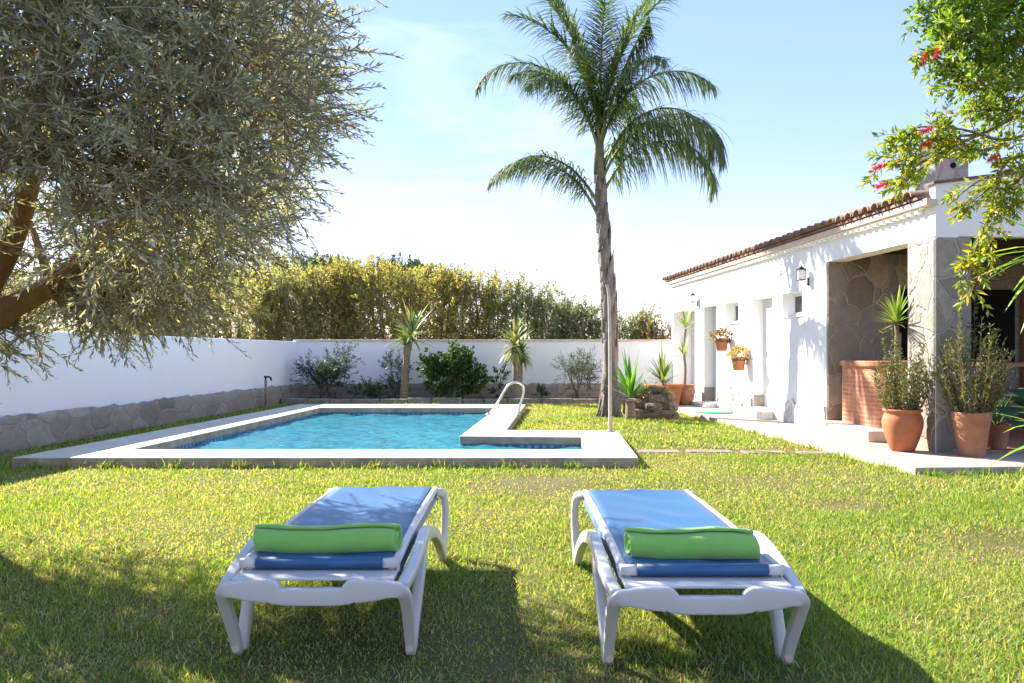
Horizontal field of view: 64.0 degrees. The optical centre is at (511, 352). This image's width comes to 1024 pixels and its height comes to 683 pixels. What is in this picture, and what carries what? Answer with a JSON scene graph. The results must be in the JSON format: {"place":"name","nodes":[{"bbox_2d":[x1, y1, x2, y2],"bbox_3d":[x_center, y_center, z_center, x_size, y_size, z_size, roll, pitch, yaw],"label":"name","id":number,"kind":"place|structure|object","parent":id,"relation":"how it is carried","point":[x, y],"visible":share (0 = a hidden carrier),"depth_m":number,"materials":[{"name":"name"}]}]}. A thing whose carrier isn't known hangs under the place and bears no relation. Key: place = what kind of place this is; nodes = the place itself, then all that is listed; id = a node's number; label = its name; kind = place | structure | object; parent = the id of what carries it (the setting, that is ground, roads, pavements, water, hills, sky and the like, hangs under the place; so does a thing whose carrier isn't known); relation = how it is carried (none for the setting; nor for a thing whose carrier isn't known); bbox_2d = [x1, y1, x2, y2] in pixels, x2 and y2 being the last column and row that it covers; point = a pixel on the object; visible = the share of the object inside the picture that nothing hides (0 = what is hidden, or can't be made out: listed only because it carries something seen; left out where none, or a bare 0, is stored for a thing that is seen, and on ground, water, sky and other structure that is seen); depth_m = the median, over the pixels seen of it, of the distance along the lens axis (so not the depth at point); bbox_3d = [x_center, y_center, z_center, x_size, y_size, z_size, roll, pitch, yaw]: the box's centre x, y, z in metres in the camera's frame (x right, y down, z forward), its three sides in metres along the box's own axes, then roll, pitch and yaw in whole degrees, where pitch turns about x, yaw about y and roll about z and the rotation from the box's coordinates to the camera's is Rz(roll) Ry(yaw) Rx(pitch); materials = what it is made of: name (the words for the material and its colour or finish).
{"place":"outdoors","nodes":[
{"label":"outdoors","id":0,"kind":"place"},
{"bbox_2d":[0,401,1023,682],"bbox_3d":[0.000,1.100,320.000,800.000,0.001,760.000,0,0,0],"label":"ground","id":1,"kind":"structure","parent":0,"point":[478,664],"depth_m":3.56,"materials":[{"name":"green plant"}]},
{"bbox_2d":[1,276,57,331],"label":"screen shrub","id":2,"kind":"object","parent":1,"relation":"on","point":[5,290],"visible":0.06,"depth_m":21.47,"materials":[{"name":"green plant"}]},
{"bbox_2d":[2,263,84,331],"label":"screen shrub","id":3,"kind":"object","parent":1,"relation":"on","point":[46,318],"visible":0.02,"depth_m":22.43,"materials":[{"name":"green plant"}]},
{"bbox_2d":[44,265,148,333],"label":"screen shrub","id":4,"kind":"object","parent":1,"relation":"on","point":[86,318],"visible":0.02,"depth_m":21.61,"materials":[{"name":"green plant"}]},
{"bbox_2d":[0,330,300,453],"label":"garden wall","id":5,"kind":"structure","parent":1,"relation":"on","point":[97,398],"depth_m":11.75,"materials":[{"name":"paint"}]},
{"bbox_2d":[121,280,235,338],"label":"screen shrub","id":6,"kind":"object","parent":1,"relation":"on","point":[155,327],"visible":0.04,"depth_m":20.96,"materials":[{"name":"green plant"}]},
{"bbox_2d":[0,0,404,403],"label":"olive tree","id":7,"kind":"object","parent":1,"relation":"on","point":[203,137],"visible":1,"depth_m":3.32,"materials":[{"name":"green plant"}]},
{"bbox_2d":[169,265,291,340],"bbox_3d":[-7.503,-0.638,21.623,3.317,3.531,2.406,0,0,0],"label":"screen shrub","id":8,"kind":"object","parent":1,"relation":"on","point":[241,330],"visible":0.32,"depth_m":21.29,"materials":[{"name":"green plant"}]},
{"bbox_2d":[189,261,288,336],"bbox_3d":[-12.607,-1.456,36.014,5.428,5.336,4.095,0,0,0],"label":"umbrella pine","id":9,"kind":"object","parent":1,"relation":"on","point":[225,277],"visible":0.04,"depth_m":35.41,"materials":[{"name":"green plant"}]},
{"bbox_2d":[264,376,271,406],"bbox_3d":[-4.877,0.780,16.389,0.177,0.640,0.070,0,0,11],"label":"garden tap","id":10,"kind":"object","parent":1,"relation":"on","point":[265,390],"visible":0.98,"depth_m":16.39,"materials":[{"name":"black metal"}]},
{"bbox_2d":[221,252,332,340],"bbox_3d":[-6.324,-0.787,22.217,3.096,4.078,2.413,0,0,0],"label":"screen shrub","id":11,"kind":"object","parent":1,"relation":"on","point":[282,321],"visible":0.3,"depth_m":21.75,"materials":[{"name":"green plant"}]},
{"bbox_2d":[242,249,375,314],"bbox_3d":[-8.324,-1.566,34.040,5.977,5.556,4.623,0,0,0],"label":"umbrella pine","id":12,"kind":"object","parent":1,"relation":"on","point":[329,259],"visible":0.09,"depth_m":33.43,"materials":[{"name":"green plant"}]},
{"bbox_2d":[263,257,363,340],"bbox_3d":[-5.200,-0.762,22.109,2.688,3.780,2.610,0,0,0],"label":"screen shrub","id":13,"kind":"object","parent":1,"relation":"on","point":[315,333],"visible":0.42,"depth_m":21.78,"materials":[{"name":"green plant"}]},
{"bbox_2d":[12,404,638,467],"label":"swimming pool","id":14,"kind":"structure","parent":1,"relation":"in","point":[600,449],"depth_m":8.47,"materials":[{"name":"stone"}]},
{"bbox_2d":[185,413,581,448],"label":"water","id":15,"kind":"structure","parent":14,"relation":"in","point":[380,431],"depth_m":11.28,"materials":[{"name":"blue liquid"}]},
{"bbox_2d":[486,381,524,415],"bbox_3d":[-0.110,0.744,13.200,0.630,0.574,0.089,0,0,0],"label":"grab rail","id":16,"kind":"object","parent":14,"relation":"on","point":[502,394],"visible":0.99,"depth_m":13.18,"materials":[{"name":"silver metal"}]},
{"bbox_2d":[605,284,614,431],"bbox_3d":[1.240,0.066,10.350,0.118,1.869,0.118,0,0,34],"label":"metal pole","id":17,"kind":"object","parent":14,"relation":"on","point":[609,429],"visible":1,"depth_m":10.33,"materials":[{"name":"silver metal"}]},
{"bbox_2d":[215,486,448,654],"bbox_3d":[-0.685,0.916,3.635,0.695,0.401,1.704,0,0,0],"label":"sun lounger","id":18,"kind":"object","parent":1,"relation":"on","point":[251,577],"visible":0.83,"depth_m":2.94,"materials":[{"name":"grey plastic"}]},
{"bbox_2d":[253,523,401,553],"bbox_3d":[-0.684,0.694,3.055,0.538,0.117,0.131,0,0,-1],"label":"rolled towel","id":19,"kind":"object","parent":18,"relation":"on","point":[346,538],"visible":1,"depth_m":3.00,"materials":[{"name":"green fabric"}]},
{"bbox_2d":[311,251,423,339],"bbox_3d":[-4.024,-0.815,22.185,3.045,3.891,2.464,0,0,13],"label":"screen shrub","id":20,"kind":"object","parent":1,"relation":"on","point":[347,307],"visible":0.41,"depth_m":21.93,"materials":[{"name":"green plant"}]},
{"bbox_2d":[341,251,435,339],"bbox_3d":[-3.310,-0.793,21.934,2.501,3.841,2.282,0,0,-9],"label":"screen shrub","id":21,"kind":"object","parent":1,"relation":"on","point":[379,287],"visible":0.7,"depth_m":21.63,"materials":[{"name":"green plant"}]},
{"bbox_2d":[362,252,445,324],"bbox_3d":[-4.910,-1.599,35.955,5.283,5.621,3.884,0,0,0],"label":"umbrella pine","id":22,"kind":"object","parent":1,"relation":"on","point":[411,264],"visible":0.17,"depth_m":35.41,"materials":[{"name":"green plant"}]},
{"bbox_2d":[394,259,485,339],"bbox_3d":[-2.004,-0.721,22.419,2.612,3.699,2.324,0,0,0],"label":"screen shrub","id":23,"kind":"object","parent":1,"relation":"on","point":[454,277],"visible":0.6,"depth_m":22.12,"materials":[{"name":"green plant"}]},
{"bbox_2d":[281,398,625,403],"bbox_3d":[-1.200,1.059,17.626,7.500,0.181,0.188,0,0,0],"label":"bed edging","id":24,"kind":"object","parent":1,"relation":"on","point":[438,400],"visible":0.49,"depth_m":17.55,"materials":[{"name":"grey concrete"}]},
{"bbox_2d":[425,255,511,339],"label":"screen shrub","id":25,"kind":"object","parent":1,"relation":"on","point":[438,293],"visible":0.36,"depth_m":22.30,"materials":[{"name":"green plant"}]},
{"bbox_2d":[300,397,636,403],"bbox_3d":[-1.000,1.090,18.345,8.000,0.120,1.290,0,0,0],"label":"planting bed","id":26,"kind":"object","parent":1,"relation":"on","point":[458,397],"visible":0.07,"depth_m":18.86,"materials":[{"name":"soil"}]},
{"bbox_2d":[290,340,363,398],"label":"shrub","id":27,"kind":"object","parent":26,"relation":"on","point":[325,370],"visible":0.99,"depth_m":18.16,"materials":[{"name":"green plant"}]},
{"bbox_2d":[345,375,388,398],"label":"shrub","id":28,"kind":"object","parent":26,"relation":"on","point":[371,388],"visible":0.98,"depth_m":17.96,"materials":[{"name":"green plant"}]},
{"bbox_2d":[377,347,411,398],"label":"shrub","id":29,"kind":"object","parent":26,"relation":"on","point":[391,381],"visible":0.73,"depth_m":18.43,"materials":[{"name":"green plant"}]},
{"bbox_2d":[384,301,440,398],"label":"yucca","id":30,"kind":"object","parent":26,"relation":"on","point":[407,348],"visible":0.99,"depth_m":18.05,"materials":[{"name":"green plant"}]},
{"bbox_2d":[413,333,496,398],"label":"shrub","id":31,"kind":"object","parent":26,"relation":"on","point":[453,365],"visible":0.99,"depth_m":17.92,"materials":[{"name":"green plant"}]},
{"bbox_2d":[487,360,510,397],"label":"shrub","id":32,"kind":"object","parent":26,"relation":"on","point":[502,378],"visible":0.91,"depth_m":18.43,"materials":[{"name":"green plant"}]},
{"bbox_2d":[492,312,534,397],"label":"yucca","id":33,"kind":"object","parent":26,"relation":"on","point":[518,356],"visible":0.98,"depth_m":17.91,"materials":[{"name":"green plant"}]},
{"bbox_2d":[531,383,550,398],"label":"shrub","id":34,"kind":"object","parent":26,"relation":"on","point":[542,392],"visible":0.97,"depth_m":18.24,"materials":[{"name":"green plant"}]},
{"bbox_2d":[551,346,602,398],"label":"shrub","id":35,"kind":"object","parent":26,"relation":"on","point":[582,368],"visible":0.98,"depth_m":18.06,"materials":[{"name":"green plant"}]},
{"bbox_2d":[293,340,670,396],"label":"garden wall","id":36,"kind":"structure","parent":1,"relation":"on","point":[542,370],"depth_m":19.00,"materials":[{"name":"paint"}]},
{"bbox_2d":[454,262,539,339],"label":"screen shrub","id":37,"kind":"object","parent":1,"relation":"on","point":[474,298],"visible":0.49,"depth_m":22.16,"materials":[{"name":"green plant"}]},
{"bbox_2d":[487,270,567,339],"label":"screen shrub","id":38,"kind":"object","parent":1,"relation":"on","point":[508,303],"visible":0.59,"depth_m":21.86,"materials":[{"name":"green plant"}]},
{"bbox_2d":[518,284,588,339],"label":"screen shrub","id":39,"kind":"object","parent":1,"relation":"on","point":[541,313],"visible":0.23,"depth_m":22.37,"materials":[{"name":"green plant"}]},
{"bbox_2d":[543,293,600,339],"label":"screen shrub","id":40,"kind":"object","parent":1,"relation":"on","point":[570,323],"visible":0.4,"depth_m":22.17,"materials":[{"name":"green plant"}]},
{"bbox_2d":[555,305,631,339],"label":"screen shrub","id":41,"kind":"object","parent":1,"relation":"on","point":[596,324],"visible":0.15,"depth_m":22.04,"materials":[{"name":"green plant"}]},
{"bbox_2d":[472,0,731,416],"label":"palm tree","id":42,"kind":"object","parent":1,"relation":"on","point":[599,97],"visible":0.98,"depth_m":14.05,"materials":[{"name":"green plant"}]},
{"bbox_2d":[603,348,652,420],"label":"yucca","id":43,"kind":"object","parent":1,"relation":"on","point":[629,386],"visible":0.96,"depth_m":13.29,"materials":[{"name":"green plant"}]},
{"bbox_2d":[618,300,667,339],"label":"screen shrub","id":44,"kind":"object","parent":1,"relation":"on","point":[632,323],"visible":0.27,"depth_m":21.39,"materials":[{"name":"green plant"}]},
{"bbox_2d":[627,304,670,339],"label":"screen shrub","id":45,"kind":"object","parent":1,"relation":"on","point":[656,333],"visible":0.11,"depth_m":21.25,"materials":[{"name":"green plant"}]},
{"bbox_2d":[623,379,679,419],"bbox_3d":[2.342,0.794,13.705,0.920,0.725,0.735,0,0,0],"label":"rockery","id":46,"kind":"object","parent":1,"relation":"on","point":[656,401],"visible":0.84,"depth_m":13.57,"materials":[{"name":"grey stone"}]},
{"bbox_2d":[637,449,679,452],"bbox_3d":[1.620,1.119,9.100,0.500,0.062,0.260,0,0,-3],"label":"stepping stone","id":47,"kind":"object","parent":1,"relation":"on","point":[660,451],"visible":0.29,"depth_m":9.03,"materials":[{"name":"beige stone"}]},
{"bbox_2d":[644,338,682,405],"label":"yucca plant","id":48,"kind":"object","parent":1,"relation":"on","point":[663,373],"visible":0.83,"depth_m":16.03,"materials":[{"name":"green plant"}]},
{"bbox_2d":[571,489,809,664],"bbox_3d":[0.655,0.916,3.540,0.695,0.401,1.704,0,0,0],"label":"sun lounger","id":49,"kind":"object","parent":1,"relation":"on","point":[769,581],"visible":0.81,"depth_m":2.85,"materials":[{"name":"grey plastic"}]},
{"bbox_2d":[624,526,759,559],"bbox_3d":[0.645,0.690,2.965,0.476,0.124,0.139,0,0,3],"label":"rolled towel","id":50,"kind":"object","parent":49,"relation":"on","point":[713,543],"visible":0.98,"depth_m":2.91,"materials":[{"name":"green fabric"}]},
{"bbox_2d":[686,449,731,452],"bbox_3d":[2.200,1.119,9.120,0.500,0.062,0.240,0,0,2],"label":"stepping stone","id":51,"kind":"object","parent":1,"relation":"on","point":[706,450],"visible":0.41,"depth_m":9.12,"materials":[{"name":"beige stone"}]},
{"bbox_2d":[740,450,786,453],"bbox_3d":[2.780,1.119,9.050,0.480,0.062,0.250,0,0,-3],"label":"stepping stone","id":52,"kind":"object","parent":1,"relation":"on","point":[759,451],"visible":0.36,"depth_m":9.03,"materials":[{"name":"beige stone"}]},
{"bbox_2d":[794,451,833,453],"bbox_3d":[3.330,1.119,8.980,0.420,0.062,0.240,0,0,2],"label":"stepping stone","id":53,"kind":"object","parent":1,"relation":"on","point":[817,452],"visible":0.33,"depth_m":8.94,"materials":[{"name":"beige stone"}]},
{"bbox_2d":[662,141,1023,451],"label":"garden house","id":54,"kind":"structure","parent":1,"relation":"on","point":[799,339],"depth_m":10.99,"materials":[{"name":"paint"}]},
{"bbox_2d":[691,312,694,398],"bbox_3d":[4.109,0.092,17.601,0.052,1.976,1.642,0,0,-4],"label":"door","id":55,"kind":"structure","parent":54,"relation":"in","point":[692,314],"depth_m":18.26,"materials":[{"name":"white paint"}]},
{"bbox_2d":[689,292,697,305],"bbox_3d":[3.674,-1.083,16.559,0.164,0.290,0.120,0,0,-4],"label":"wall lantern","id":56,"kind":"object","parent":54,"relation":"attached to","point":[692,295],"depth_m":16.52,"materials":[{"name":"white metal"}]},
{"bbox_2d":[714,307,716,400],"bbox_3d":[4.031,0.027,15.794,0.052,1.846,0.772,0,0,-4],"label":"door","id":57,"kind":"structure","parent":54,"relation":"in","point":[715,308],"depth_m":16.08,"materials":[{"name":"white paint"}]},
{"bbox_2d":[709,326,732,350],"bbox_3d":[3.747,-0.256,14.652,0.498,0.451,0.540,0,0,-4],"label":"hanging planter","id":58,"kind":"object","parent":54,"relation":"hanging from","point":[721,344],"visible":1,"depth_m":14.57,"materials":[{"name":"ceramic"}]},
{"bbox_2d":[723,303,738,324],"bbox_3d":[4.003,-0.705,14.590,0.240,0.390,0.740,0,0,-4],"label":"window","id":59,"kind":"structure","parent":54,"relation":"in","point":[736,305],"depth_m":14.81,"materials":[{"name":"white paint"}]},
{"bbox_2d":[723,344,750,370],"bbox_3d":[3.835,0.077,13.792,0.510,0.447,0.529,0,0,-4],"label":"hanging planter","id":60,"kind":"object","parent":54,"relation":"hanging from","point":[738,363],"visible":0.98,"depth_m":13.73,"materials":[{"name":"ceramic"}]},
{"bbox_2d":[764,298,772,407],"bbox_3d":[4.216,0.007,13.166,0.052,1.766,0.822,0,0,-4],"label":"door","id":61,"kind":"structure","parent":54,"relation":"in","point":[768,303],"depth_m":13.34,"materials":[{"name":"white paint"}]},
{"bbox_2d":[780,293,802,317],"bbox_3d":[4.200,-0.705,12.036,0.240,0.370,0.740,0,0,-4],"label":"window","id":62,"kind":"structure","parent":54,"relation":"in","point":[797,298],"depth_m":12.23,"materials":[{"name":"white paint"}]},
{"bbox_2d":[796,265,808,285],"bbox_3d":[4.072,-1.083,11.475,0.164,0.290,0.120,0,0,-4],"label":"wall lantern","id":63,"kind":"object","parent":54,"relation":"attached to","point":[801,273],"depth_m":11.44,"materials":[{"name":"white glass"}]},
{"bbox_2d":[840,360,907,427],"bbox_3d":[4.886,0.499,10.327,1.200,0.799,1.265,0,0,-4],"label":"brick counter","id":64,"kind":"object","parent":54,"relation":"on","point":[862,404],"visible":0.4,"depth_m":10.14,"materials":[{"name":"brick"}]},
{"bbox_2d":[971,362,1023,393],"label":"wooden table","id":65,"kind":"object","parent":54,"relation":"on","point":[1018,364],"visible":0.12,"depth_m":9.20,"materials":[{"name":"brown wood"}]},
{"bbox_2d":[1020,282,1023,427],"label":"inner door","id":66,"kind":"structure","parent":54,"relation":"in","point":[1022,292],"depth_m":11.06,"materials":[{"name":"brown wood"}]},
{"bbox_2d":[858,0,1023,316],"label":"bottlebrush tree","id":67,"kind":"object","parent":1,"relation":"on","point":[990,61],"visible":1,"depth_m":4.52,"materials":[{"name":"green plant"}]},
{"bbox_2d":[942,220,1023,491],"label":"yucca","id":68,"kind":"object","parent":1,"relation":"on","point":[1013,298],"visible":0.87,"depth_m":4.41,"materials":[{"name":"green plant"}]},
{"bbox_2d":[0,0,1023,340],"label":"sky","id":69,"kind":"structure","parent":0,"point":[805,86],"materials":[{"name":"blue"}]},
{"bbox_2d":[677,399,1023,474],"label":"patio","id":70,"kind":"structure","parent":0,"point":[916,461],"depth_m":8.55,"materials":[{"name":"concrete"}]},
{"bbox_2d":[673,301,697,404],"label":"potted plant","id":71,"kind":"object","parent":70,"relation":"on","point":[687,394],"visible":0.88,"depth_m":16.17,"materials":[{"name":"green plant"}]},
{"bbox_2d":[693,409,732,413],"bbox_3d":[3.520,1.013,14.190,0.760,0.030,0.760,0,0,0],"label":"door mat","id":72,"kind":"object","parent":70,"relation":"on","point":[717,411],"depth_m":13.95,"materials":[{"name":"green"}]},
{"bbox_2d":[727,373,740,410],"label":"potted plant","id":73,"kind":"object","parent":70,"relation":"on","point":[732,403],"visible":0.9,"depth_m":14.01,"materials":[{"name":"white plant"}]},
{"bbox_2d":[873,284,907,391],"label":"yucca","id":74,"kind":"object","parent":70,"relation":"on","point":[895,310],"visible":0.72,"depth_m":9.07,"materials":[{"name":"green plant"}]},
{"bbox_2d":[870,327,937,451],"bbox_3d":[4.095,0.375,8.601,0.663,1.310,0.554,0,0,-19],"label":"potted plant","id":75,"kind":"object","parent":70,"relation":"on","point":[902,423],"visible":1,"depth_m":8.49,"materials":[{"name":"green plant"}]},
{"bbox_2d":[931,286,1017,456],"bbox_3d":[4.614,0.174,8.215,0.731,1.713,0.774,0,0,0],"label":"potted plant","id":76,"kind":"object","parent":70,"relation":"on","point":[971,429],"visible":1,"depth_m":8.11,"materials":[{"name":"green plant"}]},
{"bbox_2d":[971,388,1023,448],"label":"potted plant","id":77,"kind":"object","parent":70,"relation":"on","point":[998,437],"visible":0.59,"depth_m":8.65,"materials":[{"name":"green plant"}]}
]}

